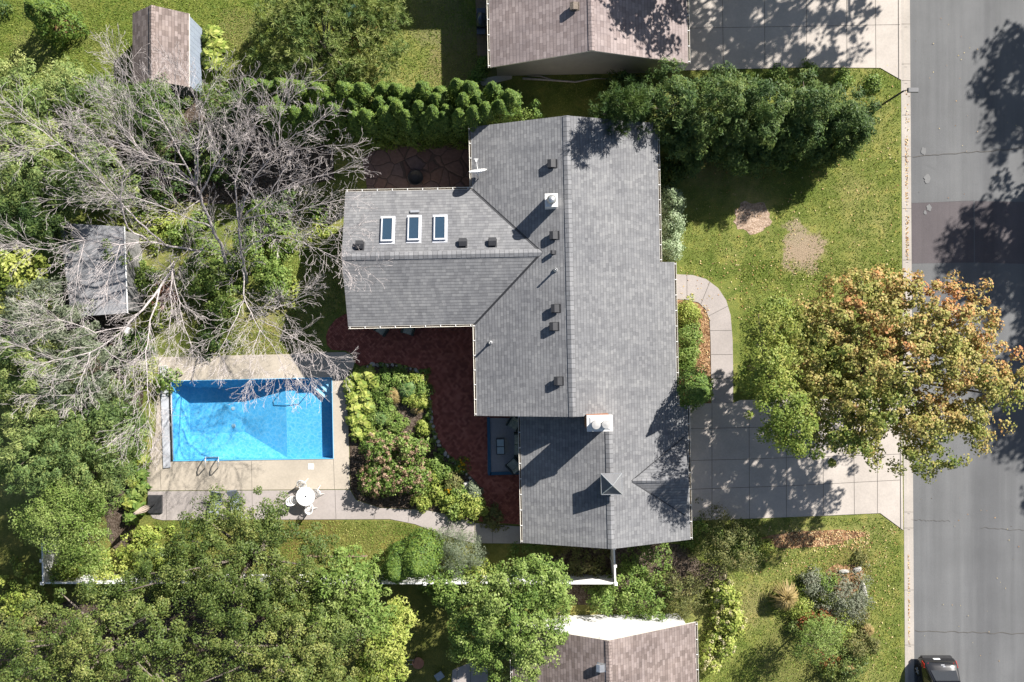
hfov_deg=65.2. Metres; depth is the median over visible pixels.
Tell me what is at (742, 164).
cedar tree
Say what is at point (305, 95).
arborvitae
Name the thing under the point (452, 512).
perennial
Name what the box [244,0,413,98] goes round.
leafy tree
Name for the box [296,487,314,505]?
garden table
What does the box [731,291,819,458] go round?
shade tree
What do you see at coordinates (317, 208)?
leafy shrub
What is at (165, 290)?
stepping stones
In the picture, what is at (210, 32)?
hosta
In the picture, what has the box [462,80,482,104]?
arborvitae
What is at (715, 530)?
leafy shrub
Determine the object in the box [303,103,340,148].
arborvitae
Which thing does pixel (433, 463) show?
perennial
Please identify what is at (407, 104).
arborvitae
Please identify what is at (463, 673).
garden patio
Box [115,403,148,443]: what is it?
leafy shrub
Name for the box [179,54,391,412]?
bare tree
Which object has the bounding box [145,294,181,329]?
leafy shrub
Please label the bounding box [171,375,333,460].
swimming pool
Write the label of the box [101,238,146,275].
leafy shrub
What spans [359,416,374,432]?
hosta
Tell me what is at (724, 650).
hydrangea
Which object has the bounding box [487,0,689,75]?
house
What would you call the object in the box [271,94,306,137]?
arborvitae
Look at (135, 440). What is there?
hosta
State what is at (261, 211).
leafy shrub
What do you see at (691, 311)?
spirea shrub
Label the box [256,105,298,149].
arborvitae
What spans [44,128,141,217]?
pine tree
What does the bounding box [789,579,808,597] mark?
perennial
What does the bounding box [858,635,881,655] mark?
perennial
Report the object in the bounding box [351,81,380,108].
arborvitae
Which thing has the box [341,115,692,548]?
house
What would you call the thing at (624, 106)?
spruce tree
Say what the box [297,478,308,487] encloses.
garden chair
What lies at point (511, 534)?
garden path
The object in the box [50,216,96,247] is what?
leafy shrub
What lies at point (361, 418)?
hosta
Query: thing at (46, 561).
white fence
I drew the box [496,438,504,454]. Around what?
coffee table
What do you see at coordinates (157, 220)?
leafy shrub
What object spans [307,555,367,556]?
timber edging
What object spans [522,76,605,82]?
fallen branch
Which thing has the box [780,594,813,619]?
golden shrub
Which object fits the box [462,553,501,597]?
leafy shrub
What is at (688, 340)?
spirea shrub
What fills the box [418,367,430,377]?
perennial
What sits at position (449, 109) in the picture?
arborvitae
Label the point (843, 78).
leafy shrub
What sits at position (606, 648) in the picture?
house
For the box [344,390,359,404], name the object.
hosta
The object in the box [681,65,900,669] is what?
fallen leaves
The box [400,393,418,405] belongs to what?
perennial
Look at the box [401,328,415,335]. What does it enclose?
wicker chair
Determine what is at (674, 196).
variegated shrub
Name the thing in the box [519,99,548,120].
leafy shrub
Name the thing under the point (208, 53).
hosta
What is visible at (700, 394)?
conical evergreen
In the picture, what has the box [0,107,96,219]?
leafy shrub
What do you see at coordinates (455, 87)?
arborvitae
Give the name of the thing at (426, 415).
perennial
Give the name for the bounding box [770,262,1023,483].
maple tree
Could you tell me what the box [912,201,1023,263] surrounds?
asphalt patch
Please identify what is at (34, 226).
pine tree
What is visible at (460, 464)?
black eyed susan
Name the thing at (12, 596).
vine
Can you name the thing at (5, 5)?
leafy shrub
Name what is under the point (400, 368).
perennial
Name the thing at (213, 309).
leafy shrub
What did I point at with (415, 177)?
fire pit
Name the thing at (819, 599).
perennial
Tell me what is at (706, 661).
hydrangea
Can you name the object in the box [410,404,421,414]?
ornamental grass
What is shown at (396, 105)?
arborvitae
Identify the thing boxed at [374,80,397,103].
arborvitae
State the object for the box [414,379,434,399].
perennial
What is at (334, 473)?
pool deck
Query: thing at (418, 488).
hydrangea
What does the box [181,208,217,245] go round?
leafy shrub
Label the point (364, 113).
arborvitae
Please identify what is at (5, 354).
pine tree
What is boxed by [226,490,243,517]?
sun lounger
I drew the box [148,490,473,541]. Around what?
garden path
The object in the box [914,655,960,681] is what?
parked car
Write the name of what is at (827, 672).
perennial
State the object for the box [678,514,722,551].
leafy shrub
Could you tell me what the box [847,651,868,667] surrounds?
perennial
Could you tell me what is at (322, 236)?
leafy shrub
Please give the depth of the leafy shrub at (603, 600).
47.02 m
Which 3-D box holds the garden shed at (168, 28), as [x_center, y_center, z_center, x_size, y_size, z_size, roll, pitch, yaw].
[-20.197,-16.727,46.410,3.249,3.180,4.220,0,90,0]
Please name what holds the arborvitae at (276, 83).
on the lawn at (430, 642)
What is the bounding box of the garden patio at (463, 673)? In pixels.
[452,663,487,681]
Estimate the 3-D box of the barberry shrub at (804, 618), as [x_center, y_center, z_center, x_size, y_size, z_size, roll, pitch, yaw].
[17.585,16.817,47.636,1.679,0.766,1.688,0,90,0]
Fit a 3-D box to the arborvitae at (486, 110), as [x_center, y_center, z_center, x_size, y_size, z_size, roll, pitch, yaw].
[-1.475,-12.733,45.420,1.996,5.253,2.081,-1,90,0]
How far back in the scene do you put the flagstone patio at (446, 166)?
47.98 m
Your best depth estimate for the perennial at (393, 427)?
47.61 m
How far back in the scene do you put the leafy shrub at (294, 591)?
46.91 m
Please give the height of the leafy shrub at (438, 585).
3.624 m
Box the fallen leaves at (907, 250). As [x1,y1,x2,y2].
[905,91,909,642]
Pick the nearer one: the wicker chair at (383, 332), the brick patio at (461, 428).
the wicker chair at (383, 332)
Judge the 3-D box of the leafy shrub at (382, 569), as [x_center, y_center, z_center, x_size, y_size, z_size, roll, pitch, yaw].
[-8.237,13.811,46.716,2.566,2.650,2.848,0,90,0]
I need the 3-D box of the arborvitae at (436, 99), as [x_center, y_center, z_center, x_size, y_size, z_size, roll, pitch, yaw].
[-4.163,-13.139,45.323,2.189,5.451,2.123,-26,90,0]
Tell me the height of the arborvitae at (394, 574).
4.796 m
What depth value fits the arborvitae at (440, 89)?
43.97 m
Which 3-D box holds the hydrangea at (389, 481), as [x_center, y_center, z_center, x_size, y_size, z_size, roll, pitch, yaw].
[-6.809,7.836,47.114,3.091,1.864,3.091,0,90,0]
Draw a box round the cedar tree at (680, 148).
[660,87,732,178]
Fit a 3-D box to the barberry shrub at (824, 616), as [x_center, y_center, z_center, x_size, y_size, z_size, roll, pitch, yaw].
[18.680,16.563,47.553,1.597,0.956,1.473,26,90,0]
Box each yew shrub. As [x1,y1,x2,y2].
[601,69,658,110]
[660,157,687,189]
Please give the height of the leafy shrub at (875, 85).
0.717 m
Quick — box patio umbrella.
[133,495,162,514]
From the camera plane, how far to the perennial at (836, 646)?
47.69 m
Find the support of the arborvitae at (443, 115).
on the lawn at (430, 642)
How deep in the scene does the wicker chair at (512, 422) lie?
47.40 m
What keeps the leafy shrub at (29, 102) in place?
on the garden bed at (264, 182)
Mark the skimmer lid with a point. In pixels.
(310, 466)
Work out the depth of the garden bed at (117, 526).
47.99 m
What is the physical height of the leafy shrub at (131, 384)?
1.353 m
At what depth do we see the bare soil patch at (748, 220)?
47.99 m
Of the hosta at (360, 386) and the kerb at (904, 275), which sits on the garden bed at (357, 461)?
the hosta at (360, 386)
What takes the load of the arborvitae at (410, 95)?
on the lawn at (430, 642)
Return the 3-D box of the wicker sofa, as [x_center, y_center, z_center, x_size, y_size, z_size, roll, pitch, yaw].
[0.488,6.152,47.425,0.745,0.827,1.430,0,90,0]
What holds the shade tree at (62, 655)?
on the garden bed at (167, 623)
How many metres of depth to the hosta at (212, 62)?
47.46 m
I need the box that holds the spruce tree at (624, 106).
[587,76,653,140]
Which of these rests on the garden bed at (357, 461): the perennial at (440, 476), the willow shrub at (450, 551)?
the perennial at (440, 476)
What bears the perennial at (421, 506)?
on the garden bed at (357, 461)
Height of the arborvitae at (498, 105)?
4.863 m
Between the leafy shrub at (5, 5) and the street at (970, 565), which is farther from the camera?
the street at (970, 565)
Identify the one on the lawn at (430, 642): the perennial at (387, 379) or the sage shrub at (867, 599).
the sage shrub at (867, 599)
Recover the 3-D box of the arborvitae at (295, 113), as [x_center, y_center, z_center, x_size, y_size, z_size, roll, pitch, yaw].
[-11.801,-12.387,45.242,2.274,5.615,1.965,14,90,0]
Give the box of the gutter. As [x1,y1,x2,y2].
[904,0,913,681]
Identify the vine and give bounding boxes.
[0,556,80,635]
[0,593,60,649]
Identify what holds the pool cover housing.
on the pool deck
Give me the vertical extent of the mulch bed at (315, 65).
0.001 m
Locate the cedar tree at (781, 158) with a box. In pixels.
[753,104,820,175]
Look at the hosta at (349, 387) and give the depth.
47.50 m
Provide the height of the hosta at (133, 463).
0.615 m
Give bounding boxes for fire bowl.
[412,657,423,668]
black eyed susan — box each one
[442,483,457,496]
[453,456,471,474]
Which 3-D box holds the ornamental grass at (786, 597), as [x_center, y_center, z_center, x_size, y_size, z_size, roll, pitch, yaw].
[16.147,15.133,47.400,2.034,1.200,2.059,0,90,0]
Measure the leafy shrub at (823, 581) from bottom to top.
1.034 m
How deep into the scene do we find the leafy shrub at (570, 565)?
47.45 m
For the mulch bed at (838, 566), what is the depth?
47.99 m
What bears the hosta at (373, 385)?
on the garden bed at (357, 461)
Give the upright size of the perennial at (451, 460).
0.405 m
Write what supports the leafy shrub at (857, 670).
on the lawn at (430, 642)
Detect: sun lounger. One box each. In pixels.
[208,491,223,519]
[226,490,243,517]
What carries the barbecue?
on the deck paving
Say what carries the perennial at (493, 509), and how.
on the lawn at (430, 642)
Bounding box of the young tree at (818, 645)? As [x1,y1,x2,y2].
[790,612,847,666]
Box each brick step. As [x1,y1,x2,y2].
[418,327,472,341]
[424,326,472,333]
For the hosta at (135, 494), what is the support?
on the lawn at (430, 642)
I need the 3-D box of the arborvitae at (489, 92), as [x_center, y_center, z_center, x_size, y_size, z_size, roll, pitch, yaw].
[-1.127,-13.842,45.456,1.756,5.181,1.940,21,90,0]
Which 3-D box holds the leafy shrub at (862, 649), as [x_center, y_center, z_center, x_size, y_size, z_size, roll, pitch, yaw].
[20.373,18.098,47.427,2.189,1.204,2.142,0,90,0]
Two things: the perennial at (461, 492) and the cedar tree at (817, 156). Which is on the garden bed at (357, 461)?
the perennial at (461, 492)
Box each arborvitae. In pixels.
[242,77,273,119]
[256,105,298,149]
[257,78,280,111]
[270,104,312,147]
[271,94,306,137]
[273,77,309,104]
[280,90,305,110]
[286,105,327,149]
[288,79,322,121]
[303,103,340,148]
[308,80,344,123]
[322,93,349,133]
[326,102,360,142]
[335,80,368,109]
[345,97,371,134]
[345,110,379,150]
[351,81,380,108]
[357,107,395,152]
[371,95,395,139]
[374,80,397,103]
[375,104,413,152]
[383,538,419,584]
[386,96,411,134]
[389,82,406,100]
[389,99,419,145]
[397,108,432,153]
[400,526,445,579]
[402,86,426,103]
[402,99,416,129]
[411,99,433,144]
[412,80,431,110]
[416,111,439,149]
[425,92,448,110]
[426,104,452,148]
[431,85,455,105]
[436,110,459,146]
[438,103,461,140]
[447,78,472,106]
[447,107,472,149]
[454,91,473,132]
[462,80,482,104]
[462,104,486,146]
[466,92,491,134]
[476,101,498,125]
[482,80,503,115]
[487,98,514,124]
[497,88,527,122]
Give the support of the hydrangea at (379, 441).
on the garden bed at (357, 461)
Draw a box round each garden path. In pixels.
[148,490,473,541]
[475,523,522,543]
[480,76,511,85]
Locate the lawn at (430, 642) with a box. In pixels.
[0,0,904,681]
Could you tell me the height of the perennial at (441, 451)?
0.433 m
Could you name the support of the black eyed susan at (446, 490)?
on the garden bed at (357, 461)
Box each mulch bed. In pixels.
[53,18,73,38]
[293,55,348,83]
[677,300,710,402]
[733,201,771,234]
[760,529,865,547]
[825,564,863,596]
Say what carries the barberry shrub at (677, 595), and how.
on the garden bed at (681, 563)
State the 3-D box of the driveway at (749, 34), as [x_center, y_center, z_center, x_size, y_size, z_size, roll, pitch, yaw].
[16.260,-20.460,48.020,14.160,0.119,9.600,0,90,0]
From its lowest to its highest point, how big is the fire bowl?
0.260 m
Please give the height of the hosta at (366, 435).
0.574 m
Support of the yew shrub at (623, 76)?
on the lawn at (430, 642)
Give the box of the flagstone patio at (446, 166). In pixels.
[362,141,469,188]
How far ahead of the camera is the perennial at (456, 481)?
47.54 m
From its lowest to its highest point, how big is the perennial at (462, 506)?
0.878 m
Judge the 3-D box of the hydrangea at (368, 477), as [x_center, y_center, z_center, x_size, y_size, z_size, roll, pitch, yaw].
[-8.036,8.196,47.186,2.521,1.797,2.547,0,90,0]
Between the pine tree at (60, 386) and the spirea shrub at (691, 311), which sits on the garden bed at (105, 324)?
the pine tree at (60, 386)
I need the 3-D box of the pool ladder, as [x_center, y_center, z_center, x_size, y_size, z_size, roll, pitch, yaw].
[-17.991,7.266,47.930,1.380,1.523,0.760,0,90,0]
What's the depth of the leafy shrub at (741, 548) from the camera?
46.83 m
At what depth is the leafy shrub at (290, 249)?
47.21 m
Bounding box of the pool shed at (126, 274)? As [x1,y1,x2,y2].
[61,223,143,315]
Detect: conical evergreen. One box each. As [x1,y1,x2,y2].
[22,0,89,54]
[676,356,716,417]
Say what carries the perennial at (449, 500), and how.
on the garden bed at (357, 461)
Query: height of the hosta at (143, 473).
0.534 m
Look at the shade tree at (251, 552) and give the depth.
42.44 m
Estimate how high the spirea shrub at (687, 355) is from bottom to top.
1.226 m
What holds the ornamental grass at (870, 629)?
on the lawn at (430, 642)
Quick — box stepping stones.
[150,281,177,311]
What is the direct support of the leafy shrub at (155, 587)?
on the lawn at (430, 642)
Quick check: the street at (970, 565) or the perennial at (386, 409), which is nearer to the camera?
the perennial at (386, 409)
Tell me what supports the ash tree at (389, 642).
on the lawn at (430, 642)
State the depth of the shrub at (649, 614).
47.04 m
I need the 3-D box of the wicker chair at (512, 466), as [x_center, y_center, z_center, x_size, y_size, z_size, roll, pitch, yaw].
[0.127,7.409,47.425,0.780,0.827,0.745,-42,90,0]
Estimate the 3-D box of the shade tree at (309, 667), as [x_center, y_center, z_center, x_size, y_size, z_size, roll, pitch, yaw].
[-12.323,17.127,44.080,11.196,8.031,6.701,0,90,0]
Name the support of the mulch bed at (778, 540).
on the lawn at (430, 642)
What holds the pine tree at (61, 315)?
on the garden bed at (105, 324)
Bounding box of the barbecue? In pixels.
[476,8,486,34]
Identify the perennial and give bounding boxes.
[366,406,386,431]
[370,378,393,403]
[371,367,398,392]
[373,397,397,416]
[377,362,386,372]
[383,410,410,435]
[390,369,410,390]
[395,364,406,373]
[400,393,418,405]
[403,369,428,392]
[409,491,433,513]
[410,393,431,411]
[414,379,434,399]
[414,417,435,438]
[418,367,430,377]
[421,466,441,489]
[421,482,447,505]
[423,409,432,420]
[424,431,437,442]
[425,455,443,475]
[433,447,444,459]
[435,491,459,512]
[436,458,453,483]
[442,468,463,491]
[444,499,461,521]
[445,456,456,467]
[450,484,467,504]
[450,497,470,519]
[463,479,483,501]
[479,502,508,532]
[783,618,800,636]
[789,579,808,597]
[813,589,833,605]
[820,664,836,680]
[826,636,844,654]
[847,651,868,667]
[848,606,869,628]
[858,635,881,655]
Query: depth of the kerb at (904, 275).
47.99 m
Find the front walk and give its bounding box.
[677,274,732,402]
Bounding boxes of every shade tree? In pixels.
[0,576,223,681]
[114,483,349,639]
[182,599,385,681]
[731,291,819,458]
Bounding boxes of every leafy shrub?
[0,0,15,17]
[46,549,88,585]
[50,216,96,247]
[100,158,157,225]
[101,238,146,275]
[109,325,157,365]
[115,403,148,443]
[116,354,156,392]
[119,195,180,257]
[126,144,199,212]
[133,264,168,295]
[138,558,200,611]
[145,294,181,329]
[151,366,183,394]
[163,220,187,251]
[173,234,242,306]
[175,105,253,199]
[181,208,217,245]
[194,320,232,362]
[202,290,241,328]
[226,219,287,276]
[237,191,286,229]
[251,254,296,303]
[258,189,303,227]
[264,215,307,259]
[264,562,301,601]
[280,278,316,318]
[299,215,339,251]
[306,192,336,223]
[358,549,390,594]
[417,557,461,603]
[425,563,468,612]
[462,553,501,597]
[467,65,488,84]
[475,55,490,71]
[505,104,529,122]
[505,538,557,576]
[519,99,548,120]
[555,546,610,594]
[585,584,617,616]
[618,542,673,587]
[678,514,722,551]
[685,497,763,589]
[706,525,724,544]
[725,518,763,561]
[756,534,776,558]
[765,63,789,83]
[796,57,822,82]
[796,607,833,647]
[812,644,870,681]
[814,570,841,593]
[831,67,855,90]
[838,628,871,660]
[851,548,869,567]
[861,72,885,93]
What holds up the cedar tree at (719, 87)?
on the lawn at (430, 642)
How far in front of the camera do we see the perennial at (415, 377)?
47.64 m
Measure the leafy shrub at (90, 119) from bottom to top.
5.391 m
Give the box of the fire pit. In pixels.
[408,170,422,184]
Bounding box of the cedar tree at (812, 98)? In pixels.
[768,68,842,159]
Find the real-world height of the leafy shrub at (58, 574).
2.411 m
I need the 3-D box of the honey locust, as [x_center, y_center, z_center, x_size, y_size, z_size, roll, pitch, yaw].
[-24.641,9.939,45.251,6.068,5.621,6.296,0,90,0]
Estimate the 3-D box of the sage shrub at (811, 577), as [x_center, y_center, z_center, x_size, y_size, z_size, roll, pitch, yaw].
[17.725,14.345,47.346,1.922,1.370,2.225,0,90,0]
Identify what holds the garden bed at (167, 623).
on the lawn at (430, 642)
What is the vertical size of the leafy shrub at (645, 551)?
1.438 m
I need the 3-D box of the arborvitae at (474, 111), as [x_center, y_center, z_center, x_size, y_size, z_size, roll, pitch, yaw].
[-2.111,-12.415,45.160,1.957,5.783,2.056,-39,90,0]
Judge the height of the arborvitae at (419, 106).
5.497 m
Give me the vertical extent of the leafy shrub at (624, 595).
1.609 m
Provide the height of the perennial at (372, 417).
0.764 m
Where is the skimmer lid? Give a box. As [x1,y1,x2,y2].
[308,464,313,468]
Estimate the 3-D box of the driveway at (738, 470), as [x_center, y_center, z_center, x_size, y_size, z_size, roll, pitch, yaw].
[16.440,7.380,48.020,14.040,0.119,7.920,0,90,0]
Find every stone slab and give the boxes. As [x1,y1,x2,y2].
[839,569,848,572]
[853,567,860,571]
[861,582,866,594]
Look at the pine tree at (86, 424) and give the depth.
43.58 m
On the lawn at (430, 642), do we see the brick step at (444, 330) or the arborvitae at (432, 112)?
the arborvitae at (432, 112)
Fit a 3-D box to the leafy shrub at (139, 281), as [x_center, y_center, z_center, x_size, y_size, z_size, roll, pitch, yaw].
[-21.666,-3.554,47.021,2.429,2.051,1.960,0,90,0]
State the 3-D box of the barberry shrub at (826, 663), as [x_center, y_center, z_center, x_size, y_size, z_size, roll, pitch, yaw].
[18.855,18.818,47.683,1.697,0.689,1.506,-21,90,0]
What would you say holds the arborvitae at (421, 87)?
on the lawn at (430, 642)
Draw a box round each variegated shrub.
[661,184,686,217]
[661,204,687,239]
[662,230,685,261]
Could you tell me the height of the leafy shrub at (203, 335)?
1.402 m
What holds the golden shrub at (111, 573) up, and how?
on the lawn at (430, 642)
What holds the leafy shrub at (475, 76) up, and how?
on the lawn at (430, 642)
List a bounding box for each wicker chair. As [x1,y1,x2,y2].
[373,328,389,336]
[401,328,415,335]
[505,457,518,474]
[506,416,517,431]
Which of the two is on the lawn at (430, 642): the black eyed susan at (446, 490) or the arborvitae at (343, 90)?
the arborvitae at (343, 90)
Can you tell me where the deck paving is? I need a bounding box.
[476,0,487,55]
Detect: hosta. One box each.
[120,494,136,511]
[122,508,139,526]
[126,459,138,472]
[126,473,140,488]
[126,488,143,500]
[130,500,145,517]
[132,467,149,480]
[133,454,151,468]
[134,437,146,448]
[135,480,151,496]
[200,47,223,64]
[201,24,223,41]
[203,57,224,77]
[205,38,228,57]
[342,377,357,393]
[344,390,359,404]
[345,412,359,428]
[346,402,361,415]
[347,366,361,382]
[348,426,363,442]
[354,378,371,392]
[354,413,366,427]
[358,390,374,403]
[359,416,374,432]
[360,364,376,380]
[361,400,377,416]
[363,428,378,442]
[367,376,383,391]
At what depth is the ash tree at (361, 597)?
42.80 m
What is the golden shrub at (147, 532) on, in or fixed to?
on the lawn at (430, 642)
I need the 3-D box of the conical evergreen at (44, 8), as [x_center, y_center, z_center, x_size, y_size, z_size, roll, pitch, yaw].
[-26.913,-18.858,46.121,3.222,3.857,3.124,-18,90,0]
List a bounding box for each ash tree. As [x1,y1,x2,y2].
[295,542,398,642]
[350,594,419,681]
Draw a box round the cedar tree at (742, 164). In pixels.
[706,97,788,178]
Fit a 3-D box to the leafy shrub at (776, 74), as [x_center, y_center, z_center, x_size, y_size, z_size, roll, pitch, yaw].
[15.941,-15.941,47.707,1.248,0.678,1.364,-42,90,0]
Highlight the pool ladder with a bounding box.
[204,456,218,467]
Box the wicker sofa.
[514,432,518,456]
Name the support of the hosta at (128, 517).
on the garden bed at (117, 526)
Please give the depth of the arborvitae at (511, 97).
44.42 m
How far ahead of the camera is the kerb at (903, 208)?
47.95 m
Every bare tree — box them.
[0,73,212,471]
[32,24,269,271]
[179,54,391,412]
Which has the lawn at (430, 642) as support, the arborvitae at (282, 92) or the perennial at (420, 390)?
the arborvitae at (282, 92)
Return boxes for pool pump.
[123,327,141,335]
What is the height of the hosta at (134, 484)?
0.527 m
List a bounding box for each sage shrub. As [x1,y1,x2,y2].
[793,564,826,598]
[803,564,873,628]
[851,593,875,611]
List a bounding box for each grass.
[373,407,390,426]
[385,387,401,404]
[397,380,416,397]
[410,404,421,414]
[766,579,798,610]
[842,662,856,677]
[859,623,874,636]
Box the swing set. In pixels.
[330,4,376,55]
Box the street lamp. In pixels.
[878,88,918,107]
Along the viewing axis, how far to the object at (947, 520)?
48.11 m
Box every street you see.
[910,0,1023,681]
[911,200,974,262]
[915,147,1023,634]
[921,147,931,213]
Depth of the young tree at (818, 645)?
45.07 m
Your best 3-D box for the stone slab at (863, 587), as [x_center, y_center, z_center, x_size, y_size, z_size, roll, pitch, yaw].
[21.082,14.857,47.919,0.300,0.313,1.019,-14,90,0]
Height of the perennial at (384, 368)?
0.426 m
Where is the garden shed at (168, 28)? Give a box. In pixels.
[132,5,201,95]
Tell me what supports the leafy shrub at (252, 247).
on the lawn at (430, 642)
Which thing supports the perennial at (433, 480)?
on the garden bed at (357, 461)
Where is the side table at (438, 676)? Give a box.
[434,671,444,680]
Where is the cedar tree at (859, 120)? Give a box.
[814,81,881,160]
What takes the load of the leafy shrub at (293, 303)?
on the lawn at (430, 642)
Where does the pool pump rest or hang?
on the garden bed at (105, 324)
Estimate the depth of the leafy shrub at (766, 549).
47.67 m
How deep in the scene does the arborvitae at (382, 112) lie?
44.35 m
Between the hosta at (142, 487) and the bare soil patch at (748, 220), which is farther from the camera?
the bare soil patch at (748, 220)
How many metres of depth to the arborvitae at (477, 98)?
43.64 m
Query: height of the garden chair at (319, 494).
0.888 m
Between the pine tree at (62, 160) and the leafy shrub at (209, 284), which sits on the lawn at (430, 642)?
the leafy shrub at (209, 284)
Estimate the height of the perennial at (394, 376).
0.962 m
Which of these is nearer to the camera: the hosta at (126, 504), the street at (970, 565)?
the hosta at (126, 504)
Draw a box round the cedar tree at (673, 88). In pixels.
[632,54,719,148]
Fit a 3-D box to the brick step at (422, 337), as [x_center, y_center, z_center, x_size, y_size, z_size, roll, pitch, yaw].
[-3.750,-0.600,47.930,3.780,0.140,1.320,0,90,0]
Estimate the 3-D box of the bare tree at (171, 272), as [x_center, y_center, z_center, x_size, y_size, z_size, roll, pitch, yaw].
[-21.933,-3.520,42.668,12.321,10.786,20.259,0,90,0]
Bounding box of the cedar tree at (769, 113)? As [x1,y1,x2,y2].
[721,72,805,155]
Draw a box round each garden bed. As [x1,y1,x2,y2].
[0,94,333,205]
[0,596,360,681]
[19,295,143,494]
[104,469,135,549]
[345,364,479,521]
[530,543,726,609]
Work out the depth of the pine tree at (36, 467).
42.76 m
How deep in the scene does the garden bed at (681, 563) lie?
47.99 m
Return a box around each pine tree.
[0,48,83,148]
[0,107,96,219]
[0,174,86,267]
[0,274,100,368]
[0,318,97,413]
[0,393,92,495]
[21,326,137,427]
[27,374,152,476]
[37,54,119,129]
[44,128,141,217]
[50,430,141,510]
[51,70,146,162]
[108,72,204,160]
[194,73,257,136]
[219,84,269,136]
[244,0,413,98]
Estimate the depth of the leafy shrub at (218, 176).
46.70 m
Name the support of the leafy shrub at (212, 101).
on the garden bed at (264, 182)
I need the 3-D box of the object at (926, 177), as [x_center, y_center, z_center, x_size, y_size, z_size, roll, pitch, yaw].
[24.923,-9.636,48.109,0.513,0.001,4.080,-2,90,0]
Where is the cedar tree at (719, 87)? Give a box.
[670,60,764,148]
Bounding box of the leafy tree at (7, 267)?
[0,243,62,330]
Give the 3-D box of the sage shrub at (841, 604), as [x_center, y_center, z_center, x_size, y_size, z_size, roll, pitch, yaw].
[19.521,15.190,47.361,4.153,1.334,4.100,0,90,0]
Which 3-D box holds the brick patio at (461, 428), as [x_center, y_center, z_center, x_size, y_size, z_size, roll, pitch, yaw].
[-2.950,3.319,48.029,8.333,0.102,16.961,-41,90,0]
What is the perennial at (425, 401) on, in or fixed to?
on the garden bed at (357, 461)
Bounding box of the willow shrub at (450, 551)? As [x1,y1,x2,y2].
[433,521,488,580]
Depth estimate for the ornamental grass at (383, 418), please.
47.48 m
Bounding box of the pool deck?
[147,352,353,490]
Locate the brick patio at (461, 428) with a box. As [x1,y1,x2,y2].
[326,314,519,523]
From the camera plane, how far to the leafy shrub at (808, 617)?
47.16 m
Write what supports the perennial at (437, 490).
on the garden bed at (357, 461)
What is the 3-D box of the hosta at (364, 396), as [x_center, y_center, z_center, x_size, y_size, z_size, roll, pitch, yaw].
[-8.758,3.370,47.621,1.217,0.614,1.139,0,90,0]
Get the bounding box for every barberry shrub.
[655,565,710,622]
[793,609,818,633]
[811,649,840,668]
[814,604,836,626]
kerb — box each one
[898,0,910,511]
[901,0,907,681]
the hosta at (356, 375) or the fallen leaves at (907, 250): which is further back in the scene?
the fallen leaves at (907, 250)
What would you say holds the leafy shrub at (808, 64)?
on the lawn at (430, 642)
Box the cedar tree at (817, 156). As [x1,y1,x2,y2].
[795,103,864,172]
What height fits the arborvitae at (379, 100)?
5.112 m
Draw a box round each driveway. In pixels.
[674,0,900,79]
[678,398,902,529]
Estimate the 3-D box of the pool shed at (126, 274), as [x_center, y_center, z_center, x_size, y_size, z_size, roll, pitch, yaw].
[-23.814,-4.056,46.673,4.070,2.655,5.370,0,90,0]
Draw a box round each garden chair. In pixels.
[286,496,296,505]
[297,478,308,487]
[305,504,312,514]
[313,485,320,497]
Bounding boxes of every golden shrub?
[88,548,136,599]
[113,523,177,577]
[461,492,488,523]
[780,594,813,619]
[829,609,857,640]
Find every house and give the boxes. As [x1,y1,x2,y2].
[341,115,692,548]
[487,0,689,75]
[509,613,698,681]
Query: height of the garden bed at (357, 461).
0.092 m
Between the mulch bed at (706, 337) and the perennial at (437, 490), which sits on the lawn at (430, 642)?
the mulch bed at (706, 337)
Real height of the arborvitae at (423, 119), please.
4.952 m
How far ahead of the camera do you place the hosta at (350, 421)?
47.51 m
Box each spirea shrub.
[677,293,701,327]
[678,320,704,351]
[678,344,700,368]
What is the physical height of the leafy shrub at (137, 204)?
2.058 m
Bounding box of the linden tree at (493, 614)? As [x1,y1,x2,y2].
[446,552,577,681]
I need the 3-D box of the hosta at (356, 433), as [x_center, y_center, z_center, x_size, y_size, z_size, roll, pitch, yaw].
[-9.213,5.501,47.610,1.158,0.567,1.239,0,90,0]
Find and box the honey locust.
[7,470,121,576]
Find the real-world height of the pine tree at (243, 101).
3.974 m
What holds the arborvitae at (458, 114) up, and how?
on the lawn at (430, 642)
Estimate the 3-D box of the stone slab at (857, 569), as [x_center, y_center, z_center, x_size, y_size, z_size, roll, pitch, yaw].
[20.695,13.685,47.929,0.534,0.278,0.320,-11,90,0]
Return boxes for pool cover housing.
[160,366,172,467]
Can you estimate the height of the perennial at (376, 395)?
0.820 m
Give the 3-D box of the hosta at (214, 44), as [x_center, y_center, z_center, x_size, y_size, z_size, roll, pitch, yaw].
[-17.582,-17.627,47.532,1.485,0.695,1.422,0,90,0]
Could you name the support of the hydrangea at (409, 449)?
on the garden bed at (357, 461)
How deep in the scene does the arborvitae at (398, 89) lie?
43.79 m
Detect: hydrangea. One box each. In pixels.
[356,459,397,499]
[358,427,399,471]
[374,450,419,497]
[393,430,435,466]
[394,458,434,499]
[698,649,724,676]
[699,628,736,664]
[703,575,742,609]
[707,604,747,638]
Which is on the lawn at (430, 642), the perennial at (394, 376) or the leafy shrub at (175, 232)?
the leafy shrub at (175, 232)
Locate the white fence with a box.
[40,533,617,585]
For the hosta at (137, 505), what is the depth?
47.59 m

